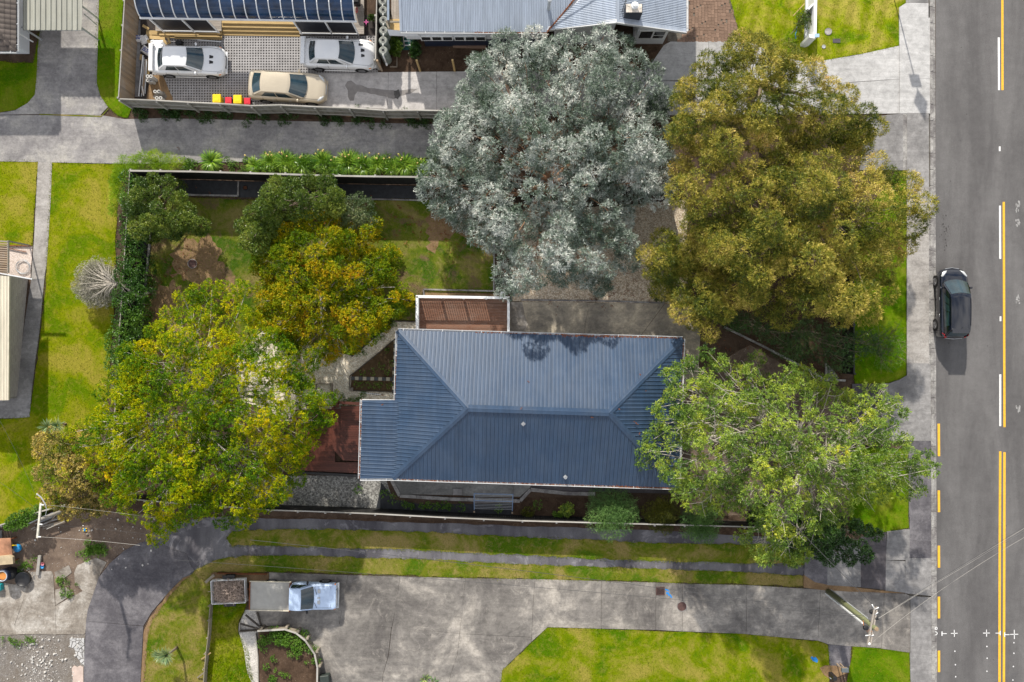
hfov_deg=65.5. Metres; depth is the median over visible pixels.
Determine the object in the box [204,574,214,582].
plank
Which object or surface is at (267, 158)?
agapanthus
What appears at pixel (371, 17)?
green bush
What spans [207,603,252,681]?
lawn
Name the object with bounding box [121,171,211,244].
bushy tree
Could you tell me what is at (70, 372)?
lawn
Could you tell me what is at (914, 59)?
new crossing
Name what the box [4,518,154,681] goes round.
loose stones
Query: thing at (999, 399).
road marking
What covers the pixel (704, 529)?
feathery shrub
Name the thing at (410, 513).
paling fence
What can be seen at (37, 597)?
broken yard slab
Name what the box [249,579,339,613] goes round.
flat deck truck
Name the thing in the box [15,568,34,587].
water tub
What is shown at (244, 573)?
timber edging
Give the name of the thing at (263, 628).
retaining wall
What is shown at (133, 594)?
curved driveway
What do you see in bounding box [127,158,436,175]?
garden soil
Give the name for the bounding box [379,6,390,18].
water tank
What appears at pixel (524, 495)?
concrete edging
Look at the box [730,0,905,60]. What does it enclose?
lawn
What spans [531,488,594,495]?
concrete edging
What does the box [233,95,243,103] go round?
bin
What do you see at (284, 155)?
agapanthus
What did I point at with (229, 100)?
bin
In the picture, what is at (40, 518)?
crossarm pole
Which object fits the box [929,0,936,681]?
kerb
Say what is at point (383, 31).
water tank
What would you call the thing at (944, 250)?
oil spots
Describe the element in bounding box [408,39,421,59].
green bush
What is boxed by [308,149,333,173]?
agapanthus
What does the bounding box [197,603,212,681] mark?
timber edging
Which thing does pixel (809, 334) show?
dark tree
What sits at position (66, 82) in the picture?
shared driveway
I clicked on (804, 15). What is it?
flowering shrub
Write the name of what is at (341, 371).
shell path
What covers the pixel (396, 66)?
timber edging
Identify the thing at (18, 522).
creeper
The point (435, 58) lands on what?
garden soil
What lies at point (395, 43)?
green bush
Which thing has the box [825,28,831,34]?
manhole cover
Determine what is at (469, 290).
concrete edging
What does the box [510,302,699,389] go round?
house driveway
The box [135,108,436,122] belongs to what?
garden soil
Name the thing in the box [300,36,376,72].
parked car
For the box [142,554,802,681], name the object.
grass strip
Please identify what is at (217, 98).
bin
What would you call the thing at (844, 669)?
letterbox
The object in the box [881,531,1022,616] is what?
overhead wire
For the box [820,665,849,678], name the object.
worn ground
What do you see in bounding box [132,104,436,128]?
weeds
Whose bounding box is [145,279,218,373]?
worn ground
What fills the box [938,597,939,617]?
road marking
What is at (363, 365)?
timber edging
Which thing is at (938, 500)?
road marking
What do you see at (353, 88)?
water stain
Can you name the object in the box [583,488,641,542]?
feathery shrub
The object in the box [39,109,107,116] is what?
grassy joint
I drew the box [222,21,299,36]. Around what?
steps
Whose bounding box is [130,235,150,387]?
weed mat
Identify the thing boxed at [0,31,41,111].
lawn
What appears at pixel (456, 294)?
garden soil
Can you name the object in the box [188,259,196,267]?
drain pot
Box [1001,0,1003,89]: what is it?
road marking
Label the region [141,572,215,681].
bare soil
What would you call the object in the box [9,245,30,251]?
timber edging
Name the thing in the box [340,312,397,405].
weeds
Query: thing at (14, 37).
house
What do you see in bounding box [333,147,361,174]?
agapanthus
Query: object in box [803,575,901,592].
garden soil
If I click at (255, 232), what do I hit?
bushy tree
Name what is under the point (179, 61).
parked car
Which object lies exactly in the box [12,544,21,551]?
toy car
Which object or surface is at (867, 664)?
lawn
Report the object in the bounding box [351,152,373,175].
agapanthus
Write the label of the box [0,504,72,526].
log fence
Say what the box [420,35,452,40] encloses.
window
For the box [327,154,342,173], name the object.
agapanthus
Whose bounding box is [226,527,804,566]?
grass strip
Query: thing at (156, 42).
tarpaulin
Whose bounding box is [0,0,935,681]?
ground
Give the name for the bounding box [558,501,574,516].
leafy shrub
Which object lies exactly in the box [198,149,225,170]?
agapanthus
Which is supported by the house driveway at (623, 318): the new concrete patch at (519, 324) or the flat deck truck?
the new concrete patch at (519, 324)
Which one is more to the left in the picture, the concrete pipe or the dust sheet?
the dust sheet
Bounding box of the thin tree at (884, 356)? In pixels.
[870,321,913,371]
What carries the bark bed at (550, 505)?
on the ground at (728, 340)
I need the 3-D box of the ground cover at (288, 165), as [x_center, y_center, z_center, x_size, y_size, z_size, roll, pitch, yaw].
[-10.361,-10.699,48.713,11.724,1.266,2.206,0,90,0]
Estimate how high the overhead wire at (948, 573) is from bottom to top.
1.111 m
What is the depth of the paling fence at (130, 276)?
47.94 m
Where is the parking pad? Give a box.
[137,15,377,105]
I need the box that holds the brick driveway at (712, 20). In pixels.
[668,0,739,41]
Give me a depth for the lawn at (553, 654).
48.97 m
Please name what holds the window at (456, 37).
in the house at (454, 22)
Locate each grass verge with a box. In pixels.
[849,170,906,383]
[850,446,908,532]
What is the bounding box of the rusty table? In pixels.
[0,537,18,564]
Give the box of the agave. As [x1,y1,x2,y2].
[420,674,430,681]
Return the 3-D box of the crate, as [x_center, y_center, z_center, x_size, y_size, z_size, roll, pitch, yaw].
[-20.409,-18.287,48.845,0.420,0.210,0.260,0,90,0]
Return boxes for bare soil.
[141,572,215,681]
[212,572,268,581]
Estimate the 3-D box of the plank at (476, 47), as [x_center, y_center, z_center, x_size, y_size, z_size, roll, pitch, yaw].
[-2.611,-18.163,48.920,2.028,0.100,0.350,2,90,0]
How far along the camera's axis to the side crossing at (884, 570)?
48.90 m
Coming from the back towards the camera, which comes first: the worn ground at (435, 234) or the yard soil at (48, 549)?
the yard soil at (48, 549)
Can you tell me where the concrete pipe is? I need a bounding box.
[149,74,157,81]
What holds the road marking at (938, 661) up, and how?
on the road
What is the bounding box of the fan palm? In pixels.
[36,418,66,432]
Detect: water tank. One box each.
[378,0,390,14]
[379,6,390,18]
[379,16,389,28]
[379,26,390,41]
[379,36,389,50]
[379,46,391,65]
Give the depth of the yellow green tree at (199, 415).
43.47 m
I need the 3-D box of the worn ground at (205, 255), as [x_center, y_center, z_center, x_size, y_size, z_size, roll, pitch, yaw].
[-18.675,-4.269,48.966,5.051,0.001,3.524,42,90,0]
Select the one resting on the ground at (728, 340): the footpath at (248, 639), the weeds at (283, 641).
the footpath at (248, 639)
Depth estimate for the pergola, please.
46.78 m
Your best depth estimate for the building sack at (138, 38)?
48.76 m
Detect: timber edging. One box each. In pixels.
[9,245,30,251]
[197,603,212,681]
[217,572,266,574]
[255,633,259,681]
[349,339,394,391]
[351,320,415,356]
[390,57,397,67]
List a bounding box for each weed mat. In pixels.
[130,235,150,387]
[148,179,424,198]
[376,483,513,514]
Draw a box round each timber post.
[36,555,41,574]
[416,59,420,71]
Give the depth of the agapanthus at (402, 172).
48.63 m
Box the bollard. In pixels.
[828,672,836,680]
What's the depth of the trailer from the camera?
48.40 m
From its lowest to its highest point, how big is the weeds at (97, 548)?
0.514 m
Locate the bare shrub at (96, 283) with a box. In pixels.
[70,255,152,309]
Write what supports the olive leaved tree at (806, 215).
on the ground at (728, 340)
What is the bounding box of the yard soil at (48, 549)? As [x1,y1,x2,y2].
[0,512,177,619]
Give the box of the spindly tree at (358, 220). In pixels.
[335,191,378,229]
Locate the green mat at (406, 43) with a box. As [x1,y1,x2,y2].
[401,36,415,49]
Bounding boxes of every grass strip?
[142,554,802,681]
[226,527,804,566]
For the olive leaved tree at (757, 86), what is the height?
8.127 m
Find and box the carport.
[21,0,98,40]
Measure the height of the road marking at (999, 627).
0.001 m
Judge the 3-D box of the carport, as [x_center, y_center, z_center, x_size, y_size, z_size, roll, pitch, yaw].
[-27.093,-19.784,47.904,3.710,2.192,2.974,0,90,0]
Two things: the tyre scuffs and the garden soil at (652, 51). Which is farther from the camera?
the garden soil at (652, 51)
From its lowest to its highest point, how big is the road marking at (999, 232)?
0.001 m
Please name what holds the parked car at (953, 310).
on the road
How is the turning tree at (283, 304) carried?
on the lawn at (422, 268)
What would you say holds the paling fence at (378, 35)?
on the garden soil at (435, 58)
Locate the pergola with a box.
[0,240,28,273]
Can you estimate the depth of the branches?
48.13 m
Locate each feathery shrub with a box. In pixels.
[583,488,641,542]
[678,503,724,544]
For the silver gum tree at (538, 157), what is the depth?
44.44 m
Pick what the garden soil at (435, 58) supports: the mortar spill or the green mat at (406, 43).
the green mat at (406, 43)
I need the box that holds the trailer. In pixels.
[210,574,248,606]
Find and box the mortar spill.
[153,91,166,98]
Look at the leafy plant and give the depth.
48.66 m
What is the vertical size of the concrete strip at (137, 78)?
0.001 m
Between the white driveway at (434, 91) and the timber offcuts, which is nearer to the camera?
the timber offcuts
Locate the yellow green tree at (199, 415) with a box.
[51,277,341,548]
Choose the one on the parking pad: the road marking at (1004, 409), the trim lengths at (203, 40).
the trim lengths at (203, 40)
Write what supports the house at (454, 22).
on the ground at (728, 340)
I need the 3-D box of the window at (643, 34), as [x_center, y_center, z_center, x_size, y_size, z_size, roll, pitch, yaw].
[8.374,-18.249,47.450,1.655,1.250,0.071,0,90,0]
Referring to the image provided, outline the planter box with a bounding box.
[316,383,332,397]
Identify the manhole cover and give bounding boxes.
[677,601,686,611]
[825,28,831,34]
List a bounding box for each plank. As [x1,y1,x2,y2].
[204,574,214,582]
[453,46,485,48]
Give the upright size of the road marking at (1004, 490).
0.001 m
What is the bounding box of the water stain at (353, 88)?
[345,81,415,100]
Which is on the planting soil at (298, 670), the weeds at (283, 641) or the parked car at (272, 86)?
the weeds at (283, 641)
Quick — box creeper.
[3,504,48,532]
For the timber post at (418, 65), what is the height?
1.900 m
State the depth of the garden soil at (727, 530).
48.99 m
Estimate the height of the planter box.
0.380 m
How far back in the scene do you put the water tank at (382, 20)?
47.28 m
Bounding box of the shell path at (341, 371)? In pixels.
[233,322,415,419]
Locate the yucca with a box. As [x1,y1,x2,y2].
[152,645,177,665]
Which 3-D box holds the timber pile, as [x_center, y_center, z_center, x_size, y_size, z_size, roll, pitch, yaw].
[-28.455,11.058,48.780,2.468,0.380,0.875,-19,90,0]
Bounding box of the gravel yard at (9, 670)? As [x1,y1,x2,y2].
[0,634,84,681]
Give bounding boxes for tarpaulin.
[150,40,165,44]
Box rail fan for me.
[239,612,261,629]
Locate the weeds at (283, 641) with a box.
[257,625,321,681]
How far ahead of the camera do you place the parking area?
48.96 m
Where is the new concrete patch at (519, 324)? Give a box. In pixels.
[511,302,527,331]
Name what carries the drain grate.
on the parking area
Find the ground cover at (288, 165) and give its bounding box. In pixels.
[251,150,435,180]
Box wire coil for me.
[15,260,30,274]
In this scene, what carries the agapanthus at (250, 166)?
on the garden soil at (226, 168)
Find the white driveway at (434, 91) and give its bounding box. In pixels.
[314,41,898,114]
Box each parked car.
[148,42,227,78]
[248,69,327,105]
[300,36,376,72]
[933,267,972,338]
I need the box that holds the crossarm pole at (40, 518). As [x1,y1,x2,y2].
[36,494,96,537]
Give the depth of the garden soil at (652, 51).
48.99 m
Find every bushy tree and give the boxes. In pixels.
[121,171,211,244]
[233,171,348,256]
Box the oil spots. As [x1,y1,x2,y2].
[939,14,1019,659]
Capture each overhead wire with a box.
[182,560,862,617]
[254,540,860,615]
[769,499,871,603]
[874,538,1022,640]
[878,528,1021,617]
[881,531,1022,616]
[882,529,1022,615]
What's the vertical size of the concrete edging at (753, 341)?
0.120 m
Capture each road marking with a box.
[938,424,939,455]
[938,490,939,511]
[938,546,939,567]
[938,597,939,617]
[938,651,939,671]
[998,37,999,89]
[998,451,1000,681]
[999,206,1000,258]
[999,374,1000,425]
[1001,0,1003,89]
[1003,202,1005,426]
[1003,452,1005,681]
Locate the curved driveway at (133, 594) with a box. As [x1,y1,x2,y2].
[84,541,193,681]
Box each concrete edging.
[138,235,150,351]
[185,181,239,196]
[347,198,424,200]
[390,481,530,502]
[423,245,494,294]
[521,299,664,303]
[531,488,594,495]
[724,327,845,380]
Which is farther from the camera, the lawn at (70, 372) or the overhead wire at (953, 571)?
the lawn at (70, 372)
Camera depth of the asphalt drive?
48.98 m
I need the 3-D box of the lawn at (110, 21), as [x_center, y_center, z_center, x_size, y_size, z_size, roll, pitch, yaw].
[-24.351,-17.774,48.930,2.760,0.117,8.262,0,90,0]
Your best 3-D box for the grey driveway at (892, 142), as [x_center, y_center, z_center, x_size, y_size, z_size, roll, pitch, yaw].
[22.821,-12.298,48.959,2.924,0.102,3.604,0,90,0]
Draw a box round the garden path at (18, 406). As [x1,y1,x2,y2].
[0,162,51,417]
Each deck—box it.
[155,20,221,30]
[295,401,359,476]
[299,0,363,34]
[416,295,509,330]
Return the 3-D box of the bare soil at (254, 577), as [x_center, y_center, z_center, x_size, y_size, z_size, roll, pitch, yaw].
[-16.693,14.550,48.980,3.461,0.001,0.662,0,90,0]
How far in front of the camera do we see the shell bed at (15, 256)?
48.97 m
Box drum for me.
[0,566,11,581]
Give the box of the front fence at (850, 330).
[840,197,855,374]
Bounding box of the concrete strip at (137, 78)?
[135,20,140,96]
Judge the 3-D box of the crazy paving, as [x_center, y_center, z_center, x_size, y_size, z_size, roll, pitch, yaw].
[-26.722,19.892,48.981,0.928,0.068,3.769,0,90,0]
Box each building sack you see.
[136,35,142,41]
[140,45,148,55]
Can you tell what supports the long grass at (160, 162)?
on the ground at (728, 340)
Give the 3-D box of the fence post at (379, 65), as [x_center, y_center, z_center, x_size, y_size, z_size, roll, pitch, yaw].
[-8.000,-16.639,48.100,0.120,1.800,0.120,0,90,0]
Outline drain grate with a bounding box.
[656,587,664,594]
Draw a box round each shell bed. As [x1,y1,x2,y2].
[8,246,31,277]
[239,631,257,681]
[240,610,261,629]
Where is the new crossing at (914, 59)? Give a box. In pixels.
[899,0,930,113]
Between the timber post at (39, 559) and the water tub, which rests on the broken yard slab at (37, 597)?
the timber post at (39, 559)
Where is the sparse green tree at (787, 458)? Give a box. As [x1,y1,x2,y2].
[634,342,942,568]
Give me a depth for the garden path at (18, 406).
48.96 m
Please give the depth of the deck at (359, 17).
48.69 m
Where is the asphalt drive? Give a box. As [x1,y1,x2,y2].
[144,516,805,577]
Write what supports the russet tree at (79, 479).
on the ground at (728, 340)
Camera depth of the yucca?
47.33 m
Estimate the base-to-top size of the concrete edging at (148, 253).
0.120 m
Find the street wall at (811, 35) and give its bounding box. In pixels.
[800,0,818,46]
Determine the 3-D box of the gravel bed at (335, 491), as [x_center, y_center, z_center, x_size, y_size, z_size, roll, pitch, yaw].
[-11.748,9.372,48.980,8.793,0.001,2.355,0,90,0]
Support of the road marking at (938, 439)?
on the road
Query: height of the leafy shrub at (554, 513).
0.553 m
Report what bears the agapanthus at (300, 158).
on the garden soil at (226, 168)
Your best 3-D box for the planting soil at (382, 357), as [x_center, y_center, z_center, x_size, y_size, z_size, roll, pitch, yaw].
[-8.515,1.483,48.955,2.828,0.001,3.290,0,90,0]
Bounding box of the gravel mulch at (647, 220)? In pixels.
[511,200,687,303]
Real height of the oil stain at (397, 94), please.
0.001 m
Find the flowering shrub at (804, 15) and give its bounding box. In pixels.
[793,8,810,32]
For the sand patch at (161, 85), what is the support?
on the parking pad
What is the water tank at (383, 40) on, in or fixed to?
on the garden soil at (435, 58)
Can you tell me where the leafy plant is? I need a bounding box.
[532,499,542,509]
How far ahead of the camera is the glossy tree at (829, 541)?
45.82 m
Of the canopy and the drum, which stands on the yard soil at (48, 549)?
the drum
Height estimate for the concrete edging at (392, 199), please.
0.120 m
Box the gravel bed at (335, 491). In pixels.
[250,475,390,512]
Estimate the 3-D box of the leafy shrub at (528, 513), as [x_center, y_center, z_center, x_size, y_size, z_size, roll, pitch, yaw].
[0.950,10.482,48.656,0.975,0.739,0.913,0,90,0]
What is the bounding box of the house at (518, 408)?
[358,328,684,489]
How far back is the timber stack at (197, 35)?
48.82 m
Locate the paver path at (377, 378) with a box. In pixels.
[351,340,394,392]
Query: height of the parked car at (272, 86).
1.540 m
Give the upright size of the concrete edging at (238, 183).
0.120 m
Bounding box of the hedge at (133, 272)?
[103,169,161,389]
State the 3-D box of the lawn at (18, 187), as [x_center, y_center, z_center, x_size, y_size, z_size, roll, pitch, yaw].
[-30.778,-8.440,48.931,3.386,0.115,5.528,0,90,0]
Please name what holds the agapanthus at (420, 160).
on the garden soil at (226, 168)
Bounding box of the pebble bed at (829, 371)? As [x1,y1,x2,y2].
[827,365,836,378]
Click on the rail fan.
(252, 620)
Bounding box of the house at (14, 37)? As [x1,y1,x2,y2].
[0,0,32,53]
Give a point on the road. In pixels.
(979, 170)
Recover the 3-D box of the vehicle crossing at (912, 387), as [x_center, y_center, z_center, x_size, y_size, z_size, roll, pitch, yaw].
[23.323,3.862,48.956,4.849,0.108,5.066,0,90,0]
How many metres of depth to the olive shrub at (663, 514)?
47.66 m
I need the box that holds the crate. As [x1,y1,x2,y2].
[175,40,182,44]
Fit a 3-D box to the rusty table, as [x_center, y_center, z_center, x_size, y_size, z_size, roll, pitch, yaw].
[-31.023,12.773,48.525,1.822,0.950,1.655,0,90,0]
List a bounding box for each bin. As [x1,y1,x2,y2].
[212,94,223,102]
[225,97,233,103]
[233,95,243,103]
[244,98,251,104]
[320,672,330,681]
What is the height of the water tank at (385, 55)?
1.775 m
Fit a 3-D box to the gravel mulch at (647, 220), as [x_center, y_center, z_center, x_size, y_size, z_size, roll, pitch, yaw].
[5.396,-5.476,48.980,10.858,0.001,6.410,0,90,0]
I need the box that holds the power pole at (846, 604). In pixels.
[825,588,878,644]
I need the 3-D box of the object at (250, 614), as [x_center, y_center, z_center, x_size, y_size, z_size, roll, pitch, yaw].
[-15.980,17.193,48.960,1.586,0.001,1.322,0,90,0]
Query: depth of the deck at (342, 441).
48.60 m
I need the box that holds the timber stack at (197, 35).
[146,30,221,39]
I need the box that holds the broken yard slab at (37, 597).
[0,558,106,634]
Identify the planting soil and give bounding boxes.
[258,630,315,681]
[351,341,394,391]
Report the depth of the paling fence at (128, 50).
47.94 m
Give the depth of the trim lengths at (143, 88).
48.75 m
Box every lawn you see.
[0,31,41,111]
[0,159,38,245]
[0,162,124,523]
[94,0,130,118]
[140,196,494,388]
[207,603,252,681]
[500,627,831,681]
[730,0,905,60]
[847,646,909,681]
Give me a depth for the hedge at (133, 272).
47.10 m
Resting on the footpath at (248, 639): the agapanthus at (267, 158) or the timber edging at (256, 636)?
the timber edging at (256, 636)
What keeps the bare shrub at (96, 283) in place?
on the lawn at (70, 372)
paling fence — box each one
[113,170,140,475]
[117,0,138,98]
[119,98,498,120]
[129,169,673,195]
[133,494,846,528]
[374,0,380,69]
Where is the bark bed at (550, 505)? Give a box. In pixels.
[513,497,593,516]
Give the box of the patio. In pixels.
[394,481,674,496]
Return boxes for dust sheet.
[140,35,148,44]
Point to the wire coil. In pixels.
(19, 272)
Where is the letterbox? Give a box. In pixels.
[836,663,848,672]
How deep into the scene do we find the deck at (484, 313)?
48.57 m
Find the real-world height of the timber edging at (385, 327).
0.140 m
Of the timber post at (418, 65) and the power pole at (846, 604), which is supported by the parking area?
the power pole at (846, 604)
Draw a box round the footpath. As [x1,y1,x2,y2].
[905,0,932,681]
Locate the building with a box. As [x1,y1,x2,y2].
[0,273,32,399]
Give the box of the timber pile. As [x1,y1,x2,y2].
[28,512,65,529]
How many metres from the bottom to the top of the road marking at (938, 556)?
0.001 m
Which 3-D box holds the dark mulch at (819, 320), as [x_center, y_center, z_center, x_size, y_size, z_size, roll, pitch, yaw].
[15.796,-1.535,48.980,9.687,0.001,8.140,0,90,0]
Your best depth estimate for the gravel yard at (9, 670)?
48.99 m
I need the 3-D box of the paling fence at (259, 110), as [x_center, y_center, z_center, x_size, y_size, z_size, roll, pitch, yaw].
[-12.075,-13.847,48.093,22.541,1.815,0.278,2,90,0]
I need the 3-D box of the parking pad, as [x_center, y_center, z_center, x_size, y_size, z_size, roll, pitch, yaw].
[-15.659,-17.236,48.975,14.828,0.050,5.661,0,90,0]
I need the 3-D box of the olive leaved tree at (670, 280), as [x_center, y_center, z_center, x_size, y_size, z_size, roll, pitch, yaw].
[9.937,-3.378,46.127,7.056,5.805,4.808,37,90,0]
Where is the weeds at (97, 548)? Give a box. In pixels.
[0,539,108,648]
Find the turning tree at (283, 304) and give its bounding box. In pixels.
[248,203,416,375]
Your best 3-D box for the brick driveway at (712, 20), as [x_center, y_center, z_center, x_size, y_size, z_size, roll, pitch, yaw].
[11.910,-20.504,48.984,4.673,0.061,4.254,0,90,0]
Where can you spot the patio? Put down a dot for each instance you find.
(429, 488)
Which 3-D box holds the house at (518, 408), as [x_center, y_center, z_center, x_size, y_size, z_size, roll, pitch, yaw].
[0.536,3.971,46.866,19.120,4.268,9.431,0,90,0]
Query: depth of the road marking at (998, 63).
48.98 m
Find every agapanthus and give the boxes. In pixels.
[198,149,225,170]
[244,154,264,171]
[259,151,280,171]
[274,149,297,173]
[293,152,313,173]
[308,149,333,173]
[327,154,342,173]
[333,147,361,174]
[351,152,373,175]
[368,152,385,173]
[381,157,398,175]
[392,151,416,175]
[408,157,429,175]
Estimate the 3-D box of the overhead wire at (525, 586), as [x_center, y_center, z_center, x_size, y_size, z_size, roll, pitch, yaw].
[0.282,13.489,43.559,37.591,0.736,0.016,5,90,0]
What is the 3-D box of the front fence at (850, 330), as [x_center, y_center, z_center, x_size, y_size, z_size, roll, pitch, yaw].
[20.314,-3.365,48.142,0.220,1.715,10.738,-1,90,0]
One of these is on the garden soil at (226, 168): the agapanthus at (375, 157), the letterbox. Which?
the agapanthus at (375, 157)
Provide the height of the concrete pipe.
0.750 m
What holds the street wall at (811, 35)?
on the lawn at (856, 27)
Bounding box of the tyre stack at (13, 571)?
[5,567,18,579]
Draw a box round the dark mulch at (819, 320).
[692,255,846,381]
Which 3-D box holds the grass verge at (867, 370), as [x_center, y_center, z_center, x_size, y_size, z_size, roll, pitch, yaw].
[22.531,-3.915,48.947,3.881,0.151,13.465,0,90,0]
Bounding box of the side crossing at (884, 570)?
[804,529,909,592]
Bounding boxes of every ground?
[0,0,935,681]
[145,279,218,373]
[169,233,240,304]
[425,203,493,254]
[680,345,849,516]
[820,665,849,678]
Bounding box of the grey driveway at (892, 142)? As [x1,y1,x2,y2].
[860,113,906,169]
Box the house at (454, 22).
[386,0,687,45]
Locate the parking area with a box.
[255,572,931,681]
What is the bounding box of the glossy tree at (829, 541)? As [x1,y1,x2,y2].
[746,508,883,567]
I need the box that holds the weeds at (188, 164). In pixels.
[180,156,250,171]
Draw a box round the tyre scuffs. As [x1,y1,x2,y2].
[1015,200,1020,412]
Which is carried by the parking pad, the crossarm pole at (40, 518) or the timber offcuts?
the timber offcuts
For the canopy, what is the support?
on the deck at (359, 17)
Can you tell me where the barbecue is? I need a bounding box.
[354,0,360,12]
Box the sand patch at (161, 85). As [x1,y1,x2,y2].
[147,75,172,100]
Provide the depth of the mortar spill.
48.94 m
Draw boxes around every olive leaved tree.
[635,225,744,344]
[663,26,890,159]
[663,125,939,332]
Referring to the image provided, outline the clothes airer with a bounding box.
[473,493,512,513]
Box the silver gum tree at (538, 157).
[413,21,679,302]
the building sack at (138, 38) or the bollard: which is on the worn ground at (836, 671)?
the bollard
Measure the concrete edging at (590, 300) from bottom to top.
0.090 m
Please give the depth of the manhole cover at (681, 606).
48.95 m
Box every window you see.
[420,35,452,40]
[454,35,485,40]
[637,30,667,38]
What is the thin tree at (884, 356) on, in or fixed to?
on the grass verge at (867, 370)
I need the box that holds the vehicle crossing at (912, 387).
[852,363,930,444]
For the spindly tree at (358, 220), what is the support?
on the lawn at (422, 268)
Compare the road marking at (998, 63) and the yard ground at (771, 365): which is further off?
the yard ground at (771, 365)
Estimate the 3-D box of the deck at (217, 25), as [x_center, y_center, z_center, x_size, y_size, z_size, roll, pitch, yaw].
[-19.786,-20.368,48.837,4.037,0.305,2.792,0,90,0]
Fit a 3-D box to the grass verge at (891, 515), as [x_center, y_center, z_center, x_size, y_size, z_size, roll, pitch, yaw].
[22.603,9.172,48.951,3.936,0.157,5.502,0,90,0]
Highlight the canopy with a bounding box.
[134,0,358,35]
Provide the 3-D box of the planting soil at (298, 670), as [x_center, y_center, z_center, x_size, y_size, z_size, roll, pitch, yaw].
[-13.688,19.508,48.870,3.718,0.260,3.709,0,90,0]
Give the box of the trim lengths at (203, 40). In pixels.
[186,39,220,41]
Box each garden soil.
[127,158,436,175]
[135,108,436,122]
[219,515,769,535]
[375,0,519,71]
[425,292,498,295]
[627,44,663,69]
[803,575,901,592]
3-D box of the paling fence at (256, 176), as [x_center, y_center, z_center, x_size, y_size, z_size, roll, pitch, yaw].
[-6.428,-9.633,47.892,32.161,2.215,0.464,2,90,0]
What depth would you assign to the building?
47.63 m
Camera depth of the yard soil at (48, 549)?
48.99 m
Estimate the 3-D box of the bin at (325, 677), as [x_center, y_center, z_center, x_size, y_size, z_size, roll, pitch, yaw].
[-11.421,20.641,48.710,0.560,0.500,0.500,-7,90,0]
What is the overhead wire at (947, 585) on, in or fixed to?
attached to the power pole at (846, 604)
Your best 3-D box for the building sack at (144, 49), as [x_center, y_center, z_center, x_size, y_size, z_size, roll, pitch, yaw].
[-22.425,-17.809,48.795,0.776,0.251,0.466,34,90,0]
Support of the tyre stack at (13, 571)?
on the yard soil at (48, 549)
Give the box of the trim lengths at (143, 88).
[138,55,146,95]
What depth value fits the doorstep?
48.81 m
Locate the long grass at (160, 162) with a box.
[106,147,185,217]
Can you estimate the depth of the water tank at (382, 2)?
47.30 m
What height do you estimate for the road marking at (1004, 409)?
0.001 m
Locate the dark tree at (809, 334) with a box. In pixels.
[720,311,893,373]
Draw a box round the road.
[936,0,1023,681]
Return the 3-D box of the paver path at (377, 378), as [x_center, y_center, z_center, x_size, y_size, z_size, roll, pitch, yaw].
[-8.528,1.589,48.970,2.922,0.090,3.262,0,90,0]
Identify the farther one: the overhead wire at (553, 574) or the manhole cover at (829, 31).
the manhole cover at (829, 31)
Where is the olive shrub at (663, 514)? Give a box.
[640,494,680,535]
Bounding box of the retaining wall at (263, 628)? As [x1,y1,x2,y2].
[239,623,322,681]
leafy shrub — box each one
[520,506,534,517]
[552,510,562,516]
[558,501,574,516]
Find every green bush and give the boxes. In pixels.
[367,14,374,21]
[389,36,403,57]
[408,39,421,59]
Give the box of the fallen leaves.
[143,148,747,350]
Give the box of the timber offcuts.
[139,24,170,73]
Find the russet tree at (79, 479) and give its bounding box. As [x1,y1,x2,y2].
[30,425,135,522]
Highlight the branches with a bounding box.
[208,578,246,604]
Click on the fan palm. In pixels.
(48, 423)
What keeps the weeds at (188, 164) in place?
on the garden soil at (226, 168)
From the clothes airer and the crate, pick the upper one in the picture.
the crate
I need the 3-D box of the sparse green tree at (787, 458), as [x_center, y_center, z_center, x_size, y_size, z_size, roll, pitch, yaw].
[15.140,6.791,44.684,16.343,8.711,11.748,16,90,0]
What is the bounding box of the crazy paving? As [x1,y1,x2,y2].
[70,638,84,681]
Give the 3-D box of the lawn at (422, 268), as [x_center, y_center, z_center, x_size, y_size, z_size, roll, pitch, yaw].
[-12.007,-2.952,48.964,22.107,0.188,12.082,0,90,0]
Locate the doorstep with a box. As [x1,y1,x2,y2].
[453,488,461,494]
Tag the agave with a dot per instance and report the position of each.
(427, 677)
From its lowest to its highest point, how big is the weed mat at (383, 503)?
0.001 m
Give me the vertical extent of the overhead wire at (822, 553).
0.408 m
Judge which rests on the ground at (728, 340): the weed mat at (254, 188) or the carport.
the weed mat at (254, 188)
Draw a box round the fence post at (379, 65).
[376,59,382,71]
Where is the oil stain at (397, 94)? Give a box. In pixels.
[394,89,399,98]
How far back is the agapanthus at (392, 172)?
48.75 m
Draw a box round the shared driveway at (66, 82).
[0,0,444,163]

